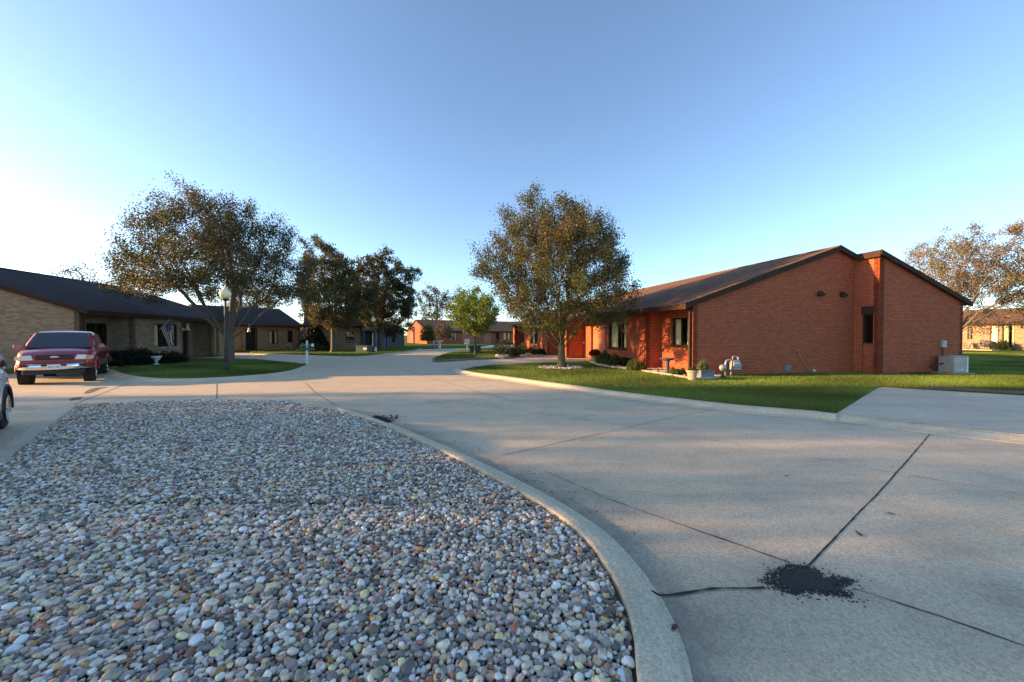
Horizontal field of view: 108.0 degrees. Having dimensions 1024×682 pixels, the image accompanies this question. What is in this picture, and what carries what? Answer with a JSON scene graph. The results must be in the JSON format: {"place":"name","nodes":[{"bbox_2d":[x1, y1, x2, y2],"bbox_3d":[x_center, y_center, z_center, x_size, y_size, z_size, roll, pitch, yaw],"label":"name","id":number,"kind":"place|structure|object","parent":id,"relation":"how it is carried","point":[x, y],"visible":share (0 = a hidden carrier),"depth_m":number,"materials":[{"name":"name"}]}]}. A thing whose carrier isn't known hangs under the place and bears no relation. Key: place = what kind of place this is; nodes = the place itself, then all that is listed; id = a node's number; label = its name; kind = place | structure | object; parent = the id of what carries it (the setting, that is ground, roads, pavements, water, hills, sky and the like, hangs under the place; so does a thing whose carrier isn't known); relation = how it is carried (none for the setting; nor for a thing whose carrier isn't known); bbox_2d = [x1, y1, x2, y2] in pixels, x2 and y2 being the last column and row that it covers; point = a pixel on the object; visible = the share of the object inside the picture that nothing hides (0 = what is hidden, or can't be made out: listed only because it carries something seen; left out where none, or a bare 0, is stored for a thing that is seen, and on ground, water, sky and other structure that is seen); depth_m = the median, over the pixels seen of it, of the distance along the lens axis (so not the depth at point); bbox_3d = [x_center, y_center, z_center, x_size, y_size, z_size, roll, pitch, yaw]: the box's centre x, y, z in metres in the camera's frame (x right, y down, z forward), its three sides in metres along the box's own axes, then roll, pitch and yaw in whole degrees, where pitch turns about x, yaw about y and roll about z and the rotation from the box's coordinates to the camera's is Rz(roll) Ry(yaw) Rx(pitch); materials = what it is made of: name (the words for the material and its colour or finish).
{"place":"outdoors","nodes":[
{"label":"outdoors","id":0,"kind":"place"},
{"bbox_2d":[110,357,305,377],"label":"lawn","id":1,"kind":"structure","parent":0,"point":[216,372],"depth_m":16.78,"materials":[{"name":"green plant"}]},
{"bbox_2d":[0,267,237,369],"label":"brick house","id":2,"kind":"structure","parent":1,"relation":"on","point":[31,303],"depth_m":20.83,"materials":[{"name":"beige brick"}]},
{"bbox_2d":[86,323,106,344],"bbox_3d":[-22.289,0.056,19.903,0.070,2.046,1.333,0,1,-13],"label":"window","id":3,"kind":"structure","parent":2,"relation":"in","point":[105,333],"depth_m":20.48,"materials":[{"name":"clear glass"}]},
{"bbox_2d":[159,319,173,348],"bbox_3d":[-21.468,-0.443,23.115,0.793,1.879,0.122,0,1,-3],"label":"flag","id":4,"kind":"object","parent":2,"relation":"attached to","point":[166,330],"visible":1,"depth_m":23.10,"materials":[{"name":"fabric"}]},
{"bbox_2d":[154,324,178,347],"bbox_3d":[-22.088,-0.320,23.685,0.272,1.516,2.225,0,1,-13],"label":"window","id":5,"kind":"structure","parent":2,"relation":"in","point":[173,326],"depth_m":23.53,"materials":[{"name":"clear glass"}]},
{"bbox_2d":[183,324,189,355],"bbox_3d":[-24.413,-0.037,26.894,0.177,2.370,3.179,0,1,-13],"label":"door","id":6,"kind":"structure","parent":2,"relation":"in","point":[184,326],"depth_m":28.21,"materials":[{"name":"metal"}]},
{"bbox_2d":[109,365,133,368],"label":"ground plant","id":7,"kind":"object","parent":1,"relation":"on","point":[124,366],"visible":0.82,"depth_m":17.60,"materials":[{"name":"green plant"}]},
{"bbox_2d":[108,350,139,365],"bbox_3d":[-20.032,0.881,18.806,1.886,0.890,1.770,0,1,0],"label":"hedge bush","id":8,"kind":"object","parent":1,"relation":"on","point":[113,360],"visible":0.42,"depth_m":18.60,"materials":[{"name":"green plant"}]},
{"bbox_2d":[110,346,155,365],"bbox_3d":[-19.692,0.796,19.143,2.292,1.050,1.780,0,1,0],"label":"hedge bush","id":9,"kind":"object","parent":1,"relation":"on","point":[138,355],"visible":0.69,"depth_m":18.96,"materials":[{"name":"green plant"}]},
{"bbox_2d":[133,347,163,363],"bbox_3d":[-19.806,0.804,19.961,1.830,1.006,1.706,-1,1,-42],"label":"hedge bush","id":10,"kind":"object","parent":1,"relation":"on","point":[150,351],"visible":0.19,"depth_m":19.95,"materials":[{"name":"green plant"}]},
{"bbox_2d":[150,356,161,364],"bbox_3d":[-19.065,1.040,19.930,0.500,0.480,0.492,0,1,0],"label":"garden urn","id":11,"kind":"object","parent":1,"relation":"on","point":[156,359],"visible":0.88,"depth_m":19.83,"materials":[{"name":"white stone"}]},
{"bbox_2d":[158,350,177,363],"bbox_3d":[-19.127,0.884,20.523,1.074,0.825,1.096,-1,1,-36],"label":"ball shrub","id":12,"kind":"object","parent":1,"relation":"on","point":[167,358],"visible":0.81,"depth_m":20.42,"materials":[{"name":"green plant"}]},
{"bbox_2d":[167,350,189,362],"bbox_3d":[-19.036,0.890,21.150,1.167,0.791,1.104,0,1,0],"label":"ball shrub","id":13,"kind":"object","parent":1,"relation":"on","point":[180,356],"visible":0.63,"depth_m":21.11,"materials":[{"name":"green plant"}]},
{"bbox_2d":[91,170,340,362],"bbox_3d":[-16.994,-3.963,21.348,11.483,10.480,9.777,0,1,17],"label":"pear tree","id":14,"kind":"object","parent":1,"relation":"on","point":[220,251],"visible":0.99,"depth_m":19.81,"materials":[{"name":"green plant"}]},
{"bbox_2d":[219,285,230,370],"bbox_3d":[-12.764,-0.581,16.581,0.450,3.830,0.450,0,1,0],"label":"street lamp","id":15,"kind":"object","parent":1,"relation":"on","point":[225,293],"visible":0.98,"depth_m":16.54,"materials":[{"name":"metal"}]},
{"bbox_2d":[299,341,314,364],"bbox_3d":[-11.073,0.627,20.151,0.750,1.320,0.540,0,1,-15],"label":"mailbox","id":16,"kind":"object","parent":1,"relation":"on","point":[306,345],"visible":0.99,"depth_m":20.10,"materials":[{"name":"green paint"}]},
{"bbox_2d":[235,346,418,355],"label":"lawn","id":17,"kind":"structure","parent":0,"point":[308,353],"depth_m":34.07,"materials":[{"name":"green plant"}]},
{"bbox_2d":[34,258,104,283],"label":"background tree","id":18,"kind":"object","parent":17,"relation":"on","point":[67,271],"visible":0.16,"depth_m":44.24,"materials":[{"name":"brown plant"}]},
{"bbox_2d":[188,304,303,350],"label":"brick house","id":19,"kind":"structure","parent":17,"relation":"on","point":[274,329],"depth_m":39.42,"materials":[{"name":"brown brick"}]},
{"bbox_2d":[233,327,242,350],"bbox_3d":[-27.389,-0.165,36.458,0.177,2.320,1.655,1,1,35],"label":"garage door","id":20,"kind":"structure","parent":19,"relation":"in","point":[237,340],"depth_m":36.90,"materials":[{"name":"wood"}]},
{"bbox_2d":[246,328,256,350],"bbox_3d":[-26.474,-0.186,37.767,0.177,2.320,1.009,1,1,35],"label":"door","id":21,"kind":"structure","parent":19,"relation":"in","point":[251,337],"depth_m":37.84,"materials":[{"name":"metal"}]},
{"bbox_2d":[268,330,277,343],"bbox_3d":[-25.381,-0.409,39.469,0.152,1.446,0.941,1,1,35],"label":"window","id":22,"kind":"structure","parent":19,"relation":"in","point":[270,332],"depth_m":39.42,"materials":[{"name":"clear glass"}]},
{"bbox_2d":[217,283,295,308],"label":"background tree","id":23,"kind":"object","parent":17,"relation":"on","point":[249,303],"visible":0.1,"depth_m":51.43,"materials":[{"name":"brown plant"}]},
{"bbox_2d":[294,323,330,351],"bbox_3d":[-19.200,-0.358,36.128,3.499,2.822,3.130,0,1,0],"label":"conifer","id":24,"kind":"object","parent":17,"relation":"on","point":[317,333],"visible":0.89,"depth_m":35.61,"materials":[{"name":"green plant"}]},
{"bbox_2d":[303,312,363,350],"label":"brick house","id":25,"kind":"structure","parent":17,"relation":"on","point":[348,339],"depth_m":39.54,"materials":[{"name":"brown brick"}]},
{"bbox_2d":[294,234,383,352],"bbox_3d":[-16.215,-4.385,33.576,7.985,10.930,7.634,0,1,0],"label":"pear tree","id":26,"kind":"object","parent":17,"relation":"on","point":[347,304],"visible":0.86,"depth_m":32.68,"materials":[{"name":"green plant"}]},
{"bbox_2d":[300,322,406,346],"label":"brick house","id":27,"kind":"structure","parent":17,"relation":"on","point":[388,342],"depth_m":48.12,"materials":[{"name":"brown brick"}]},
{"bbox_2d":[364,331,371,344],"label":"door","id":28,"kind":"structure","parent":27,"relation":"in","point":[367,334],"depth_m":46.78,"materials":[{"name":"metal"}]},
{"bbox_2d":[375,331,377,346],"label":"door","id":29,"kind":"structure","parent":27,"relation":"in","point":[376,332],"depth_m":47.99,"materials":[{"name":"wood"}]},
{"bbox_2d":[355,345,372,352],"bbox_3d":[-13.508,0.722,34.009,1.210,0.665,0.860,0,1,12],"label":"utility box","id":30,"kind":"object","parent":17,"relation":"on","point":[363,348],"visible":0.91,"depth_m":33.66,"materials":[{"name":"metal"}]},
{"bbox_2d":[370,317,374,351],"bbox_3d":[-12.889,-0.656,34.512,0.450,3.403,0.450,0,1,0],"label":"street lamp","id":31,"kind":"object","parent":17,"relation":"on","point":[372,319],"visible":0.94,"depth_m":34.48,"materials":[{"name":"metal"}]},
{"bbox_2d":[338,243,422,349],"bbox_3d":[-14.464,-4.694,40.356,8.829,11.331,9.026,0,1,-25],"label":"pear tree","id":32,"kind":"object","parent":17,"relation":"on","point":[392,305],"visible":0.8,"depth_m":39.16,"materials":[{"name":"green plant"}]},
{"bbox_2d":[404,342,495,348],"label":"lawn","id":33,"kind":"structure","parent":0,"point":[429,346],"depth_m":56.78,"materials":[{"name":"green plant"}]},
{"bbox_2d":[419,319,435,342],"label":"young tree","id":34,"kind":"object","parent":33,"relation":"on","point":[428,333],"visible":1,"depth_m":52.04,"materials":[{"name":"green plant"}]},
{"bbox_2d":[412,282,456,319],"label":"background tree","id":35,"kind":"object","parent":33,"relation":"on","point":[435,315],"visible":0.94,"depth_m":88.96,"materials":[{"name":"green plant"}]},
{"bbox_2d":[434,318,452,340],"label":"young tree","id":36,"kind":"object","parent":33,"relation":"on","point":[443,333],"visible":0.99,"depth_m":57.80,"materials":[{"name":"brown plant"}]},
{"bbox_2d":[406,320,516,343],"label":"brick house","id":37,"kind":"structure","parent":33,"relation":"on","point":[501,330],"depth_m":73.08,"materials":[{"name":"brown brick"}]},
{"bbox_2d":[461,332,477,342],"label":"garage door","id":38,"kind":"structure","parent":37,"relation":"in","point":[463,334],"depth_m":71.04,"materials":[{"name":"metal"}]},
{"bbox_2d":[483,332,492,342],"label":"garage door","id":39,"kind":"structure","parent":37,"relation":"in","point":[489,339],"depth_m":73.25,"materials":[{"name":"metal"}]},
{"bbox_2d":[495,332,499,342],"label":"door","id":40,"kind":"structure","parent":37,"relation":"in","point":[497,334],"depth_m":74.28,"materials":[{"name":"metal"}]},
{"bbox_2d":[503,332,509,339],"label":"window","id":41,"kind":"structure","parent":37,"relation":"in","point":[504,333],"depth_m":75.30,"materials":[{"name":"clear glass"}]},
{"bbox_2d":[404,335,512,344],"bbox_3d":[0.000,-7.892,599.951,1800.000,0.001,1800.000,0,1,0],"label":"ground","id":42,"kind":"structure","parent":0,"point":[405,338],"depth_m":118.30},
{"bbox_2d":[444,284,475,320],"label":"background tree","id":43,"kind":"object","parent":42,"relation":"on","point":[459,288],"visible":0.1,"depth_m":93.26,"materials":[{"name":"green plant"}]},
{"bbox_2d":[432,347,550,361],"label":"lawn","id":44,"kind":"structure","parent":0,"point":[480,355],"depth_m":29.06,"materials":[{"name":"green plant"}]},
{"bbox_2d":[442,283,501,353],"bbox_3d":[-3.215,-1.910,30.768,4.834,6.072,4.787,0,1,0],"label":"young tree","id":45,"kind":"object","parent":44,"relation":"on","point":[482,305],"visible":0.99,"depth_m":30.10,"materials":[{"name":"green plant"}]},
{"bbox_2d":[469,345,480,352],"bbox_3d":[-3.308,0.730,33.517,1.010,0.665,0.760,0,1,0],"label":"utility box","id":46,"kind":"object","parent":44,"relation":"on","point":[478,348],"visible":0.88,"depth_m":33.19,"materials":[{"name":"metal"}]},
{"bbox_2d":[490,339,512,353],"bbox_3d":[-0.780,0.431,28.442,1.808,1.476,1.461,0,1,0],"label":"garden shrub","id":47,"kind":"object","parent":44,"relation":"on","point":[501,350],"visible":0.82,"depth_m":28.37,"materials":[{"name":"green plant"}]},
{"bbox_2d":[501,346,518,355],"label":"garden shrub","id":48,"kind":"object","parent":44,"relation":"on","point":[509,351],"visible":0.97,"depth_m":27.73,"materials":[{"name":"green plant"}]},
{"bbox_2d":[512,345,524,355],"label":"garden shrub","id":49,"kind":"object","parent":44,"relation":"on","point":[519,350],"visible":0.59,"depth_m":28.66,"materials":[{"name":"green plant"}]},
{"bbox_2d":[519,342,528,353],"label":"garden shrub","id":50,"kind":"object","parent":44,"relation":"on","point":[525,349],"visible":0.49,"depth_m":29.58,"materials":[{"name":"green plant"}]},
{"bbox_2d":[528,346,540,353],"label":"garden shrub","id":51,"kind":"object","parent":44,"relation":"on","point":[532,350],"visible":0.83,"depth_m":30.62,"materials":[{"name":"green plant"}]},
{"bbox_2d":[0,345,1023,681],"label":"road","id":52,"kind":"structure","parent":0,"point":[946,539],"depth_m":3.85,"materials":[{"name":"concrete"}]},
{"bbox_2d":[0,353,13,429],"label":"white car","id":53,"kind":"object","parent":52,"relation":"on","point":[6,399],"visible":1,"depth_m":6.73,"materials":[{"name":"white paint"}]},
{"bbox_2d":[13,330,111,384],"bbox_3d":[-17.607,0.567,14.816,2.166,1.960,5.804,-1,1,-43],"label":"pickup truck","id":54,"kind":"object","parent":52,"relation":"on","point":[48,353],"visible":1,"depth_m":13.24,"materials":[{"name":"red paint"}]},
{"bbox_2d":[84,387,105,393],"bbox_3d":[-12.875,1.513,11.401,0.306,0.002,1.747,-1,1,-35],"label":"oil stain","id":55,"kind":"object","parent":52,"relation":"on","point":[92,390],"visible":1,"depth_m":11.58,"materials":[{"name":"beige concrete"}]},
{"bbox_2d":[0,398,290,462],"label":"kerb","id":56,"kind":"structure","parent":52,"relation":"on","point":[13,446],"depth_m":6.50,"materials":[{"name":"concrete"}]},
{"bbox_2d":[103,364,315,382],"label":"kerb","id":57,"kind":"structure","parent":52,"relation":"on","point":[112,373],"depth_m":14.32,"materials":[{"name":"concrete"}]},
{"bbox_2d":[0,399,636,681],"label":"river gravel","id":58,"kind":"structure","parent":52,"relation":"on","point":[107,439],"depth_m":2.68,"materials":[{"name":"grey gravel"}]},
{"bbox_2d":[253,349,423,357],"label":"kerb","id":59,"kind":"structure","parent":52,"relation":"on","point":[340,356],"depth_m":30.23,"materials":[{"name":"concrete"}]},
{"bbox_2d":[370,415,399,422],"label":"asphalt crumbs","id":60,"kind":"object","parent":52,"relation":"on","point":[384,419],"visible":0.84,"depth_m":7.54,"materials":[{"name":"black asphalt"}]},
{"bbox_2d":[432,349,542,361],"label":"kerb","id":61,"kind":"structure","parent":52,"relation":"on","point":[484,358],"depth_m":25.80,"materials":[{"name":"concrete"}]},
{"bbox_2d":[337,408,692,681],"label":"kerb","id":62,"kind":"structure","parent":52,"relation":"on","point":[660,653],"depth_m":2.46,"materials":[{"name":"concrete"}]},
{"bbox_2d":[378,399,800,544],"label":"leaf litter","id":63,"kind":"object","parent":52,"relation":"on","point":[558,487],"visible":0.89,"depth_m":4.11,"materials":[{"name":"brown plant"}]},
{"bbox_2d":[500,410,711,455],"bbox_3d":[2.185,1.586,6.859,5.754,0.001,0.102,-1,1,-34],"label":"pavement joint","id":64,"kind":"object","parent":52,"relation":"on","point":[595,434],"visible":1,"depth_m":6.22,"materials":[{"name":"grey concrete"}]},
{"bbox_2d":[546,471,681,524],"bbox_3d":[0.952,1.633,3.959,0.066,0.001,1.711,-1,1,-40],"label":"pavement joint","id":65,"kind":"object","parent":52,"relation":"on","point":[618,502],"visible":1,"depth_m":3.76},
{"bbox_2d":[450,368,836,421],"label":"kerb","id":66,"kind":"structure","parent":52,"relation":"on","point":[805,414],"depth_m":9.22,"materials":[{"name":"concrete"}]},
{"bbox_2d":[652,586,764,595],"bbox_3d":[1.306,1.652,2.464,0.769,0.001,0.060,0,1,-4],"label":"pavement joint","id":67,"kind":"object","parent":52,"relation":"on","point":[709,588],"visible":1,"depth_m":2.47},
{"bbox_2d":[684,525,788,561],"bbox_3d":[1.798,1.647,3.051,0.773,0.001,0.020,1,1,45],"label":"pavement joint","id":68,"kind":"object","parent":52,"relation":"on","point":[741,545],"visible":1,"depth_m":3.00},
{"bbox_2d":[779,569,838,591],"bbox_3d":[2.058,1.655,2.576,0.442,0.005,0.238,0,1,0],"label":"tar patch","id":69,"kind":"object","parent":52,"relation":"on","point":[813,574],"visible":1,"depth_m":2.56,"materials":[{"name":"black asphalt"}]},
{"bbox_2d":[757,559,870,607],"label":"asphalt crumbs","id":70,"kind":"object","parent":52,"relation":"on","point":[846,582],"visible":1,"depth_m":2.54,"materials":[{"name":"black asphalt"}]},
{"bbox_2d":[808,434,929,564],"bbox_3d":[4.692,1.623,4.561,6.180,0.001,0.033,-1,1,-36],"label":"pavement joint","id":71,"kind":"object","parent":52,"relation":"on","point":[830,542],"visible":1,"depth_m":3.51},
{"bbox_2d":[836,414,1023,443],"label":"kerb","id":72,"kind":"structure","parent":52,"relation":"on","point":[984,435],"depth_m":6.51,"materials":[{"name":"concrete"}]},
{"bbox_2d":[854,588,1023,645],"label":"pavement joint","id":73,"kind":"object","parent":52,"relation":"on","point":[948,618],"visible":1,"depth_m":2.22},
{"bbox_2d":[0,0,1023,334],"label":"sky","id":74,"kind":"structure","parent":0,"point":[720,135],"materials":[{"name":"blue"}]},
{"bbox_2d":[460,343,1023,412],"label":"lawn","id":75,"kind":"structure","parent":0,"point":[838,410],"depth_m":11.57,"materials":[{"name":"green plant"}]},
{"bbox_2d":[121,359,858,406],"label":"leaf litter","id":76,"kind":"object","parent":75,"relation":"on","point":[580,374],"visible":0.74,"depth_m":15.07,"materials":[{"name":"brown plant"}]},
{"bbox_2d":[466,177,647,366],"bbox_3d":[1.917,-3.206,18.088,8.068,9.070,9.176,0,1,0],"label":"pear tree","id":77,"kind":"object","parent":75,"relation":"on","point":[567,234],"visible":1,"depth_m":16.38,"materials":[{"name":"green plant"}]},
{"bbox_2d":[539,365,582,368],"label":"tree ring gravel","id":78,"kind":"object","parent":75,"relation":"on","point":[567,367],"visible":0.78,"depth_m":17.70,"materials":[{"name":"white gravel"}]},
{"bbox_2d":[599,363,716,377],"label":"bed gravel","id":79,"kind":"structure","parent":75,"relation":"on","point":[657,369],"depth_m":16.63,"materials":[{"name":"beige gravel"}]},
{"bbox_2d":[588,349,600,361],"bbox_3d":[4.822,0.843,21.662,0.753,0.818,0.755,1,1,43],"label":"chrysanthemum pot","id":80,"kind":"object","parent":79,"relation":"on","point":[593,353],"visible":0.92,"depth_m":21.48,"materials":[{"name":"red plant"}]},
{"bbox_2d":[618,356,632,366],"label":"garden shrub","id":81,"kind":"object","parent":79,"relation":"on","point":[624,361],"visible":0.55,"depth_m":18.47,"materials":[{"name":"green plant"}]},
{"bbox_2d":[660,357,674,372],"bbox_3d":[6.263,1.019,14.999,0.600,0.680,0.600,0,1,0],"label":"bird bath","id":82,"kind":"object","parent":79,"relation":"on","point":[667,360],"visible":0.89,"depth_m":14.93,"materials":[{"name":"white concrete"}]},
{"bbox_2d":[695,359,715,377],"bbox_3d":[6.956,0.986,13.523,0.732,0.794,0.463,0,1,-10],"label":"planter box","id":83,"kind":"object","parent":79,"relation":"on","point":[703,369],"visible":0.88,"depth_m":13.41,"materials":[{"name":"grey concrete"}]},
{"bbox_2d":[686,367,698,379],"bbox_3d":[6.347,1.140,13.111,0.410,0.499,0.410,0,1,0],"label":"terracotta pot","id":84,"kind":"object","parent":75,"relation":"on","point":[692,372],"visible":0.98,"depth_m":13.00,"materials":[{"name":"beige ceramic"}]},
{"bbox_2d":[719,356,741,376],"bbox_3d":[8.284,0.971,14.214,0.880,0.808,0.338,0,1,-13],"label":"gas meter","id":85,"kind":"object","parent":75,"relation":"on","point":[735,364],"visible":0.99,"depth_m":14.13,"materials":[{"name":"grey metal"}]},
{"bbox_2d":[509,245,972,374],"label":"brick house","id":86,"kind":"structure","parent":75,"relation":"on","point":[838,308],"depth_m":15.52,"materials":[{"name":"red brick"}]},
{"bbox_2d":[591,324,604,352],"bbox_3d":[6.186,0.025,24.282,0.177,2.330,4.577,0,1,-13],"label":"door","id":87,"kind":"structure","parent":86,"relation":"in","point":[598,340],"depth_m":25.56,"materials":[{"name":"wood"}]},
{"bbox_2d":[607,320,626,349],"bbox_3d":[5.721,-0.327,20.030,0.272,1.586,2.053,0,1,-13],"label":"window","id":88,"kind":"structure","parent":86,"relation":"in","point":[614,327],"depth_m":20.48,"materials":[{"name":"clear glass"}]},
{"bbox_2d":[670,317,687,347],"bbox_3d":[7.359,-0.360,16.164,0.272,1.296,1.226,0,1,-13],"label":"window","id":89,"kind":"structure","parent":86,"relation":"in","point":[679,321],"depth_m":16.45,"materials":[{"name":"clear glass"}]},
{"bbox_2d":[863,314,872,342],"bbox_3d":[14.896,-0.504,15.482,0.070,1.190,0.440,0,1,-13],"label":"window","id":90,"kind":"structure","parent":86,"relation":"in","point":[864,316],"depth_m":15.65,"materials":[{"name":"black glass"}]},
{"bbox_2d":[928,355,972,374],"bbox_3d":[18.227,0.965,15.472,1.171,0.774,0.946,0,1,-13],"label":"air conditioner","id":91,"kind":"object","parent":75,"relation":"on","point":[952,364],"visible":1,"depth_m":15.20,"materials":[{"name":"metal"}]},
{"bbox_2d":[901,218,1023,341],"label":"crab apple tree","id":92,"kind":"object","parent":75,"relation":"on","point":[962,278],"visible":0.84,"depth_m":30.33,"materials":[{"name":"brown plant"}]},
{"bbox_2d":[928,386,1023,394],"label":"landscape timber","id":93,"kind":"object","parent":75,"relation":"on","point":[979,390],"visible":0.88,"depth_m":10.41,"materials":[{"name":"brown wood"}]},
{"bbox_2d":[962,349,1001,350],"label":"patio","id":94,"kind":"structure","parent":75,"relation":"on","point":[983,349],"depth_m":39.59,"materials":[{"name":"concrete"}]},
{"bbox_2d":[987,340,1014,349],"bbox_3d":[50.861,0.408,38.692,2.078,1.195,1.810,0,1,0],"label":"garden shrub","id":95,"kind":"object","parent":75,"relation":"on","point":[1002,345],"visible":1,"depth_m":38.42,"materials":[{"name":"green plant"}]},
{"bbox_2d":[837,387,1023,434],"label":"driveway","id":96,"kind":"structure","parent":0,"point":[1001,413],"depth_m":8.13,"materials":[{"name":"concrete"}]},
{"bbox_2d":[962,308,1023,350],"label":"brick house","id":97,"kind":"structure","parent":0,"point":[1015,338],"depth_m":40.25,"materials":[{"name":"brown brick"}]},
{"bbox_2d":[989,325,998,345],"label":"door","id":98,"kind":"structure","parent":97,"relation":"in","point":[995,337],"depth_m":40.05,"materials":[{"name":"metal"}]},
{"bbox_2d":[1002,324,1014,348],"bbox_3d":[52.192,-0.452,39.064,0.152,2.546,0.880,0,1,-13],"label":"window","id":99,"kind":"structure","parent":97,"relation":"in","point":[1004,337],"depth_m":39.20,"materials":[{"name":"beige glass"}]},
{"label":"planting bed","id":100,"kind":"structure","parent":0,"visible":0},
{"bbox_2d":[596,350,611,363],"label":"garden shrub","id":101,"kind":"object","parent":100,"relation":"on","point":[602,357],"visible":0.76,"depth_m":20.06,"materials":[{"name":"green plant"}]},
{"bbox_2d":[605,354,623,365],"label":"garden shrub","id":102,"kind":"object","parent":100,"relation":"on","point":[614,361],"visible":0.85,"depth_m":18.79,"materials":[{"name":"green plant"}]},
{"bbox_2d":[625,358,647,370],"bbox_3d":[5.513,1.107,16.544,0.992,0.768,0.790,0,1,0],"label":"garden shrub","id":103,"kind":"object","parent":100,"relation":"on","point":[636,365],"visible":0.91,"depth_m":16.40,"materials":[{"name":"green plant"}]},
{"bbox_2d":[588,360,720,379],"bbox_3d":[5.896,1.275,18.055,2.138,0.100,9.885,0,1,-19],"label":"stone edging","id":104,"kind":"object","parent":100,"relation":"on","point":[705,378],"visible":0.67,"depth_m":14.83,"materials":[{"name":"beige stone"}]},
{"bbox_2d":[669,368,686,375],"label":"garden shrub","id":105,"kind":"object","parent":100,"relation":"on","point":[681,371],"visible":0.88,"depth_m":14.42,"materials":[{"name":"green plant"}]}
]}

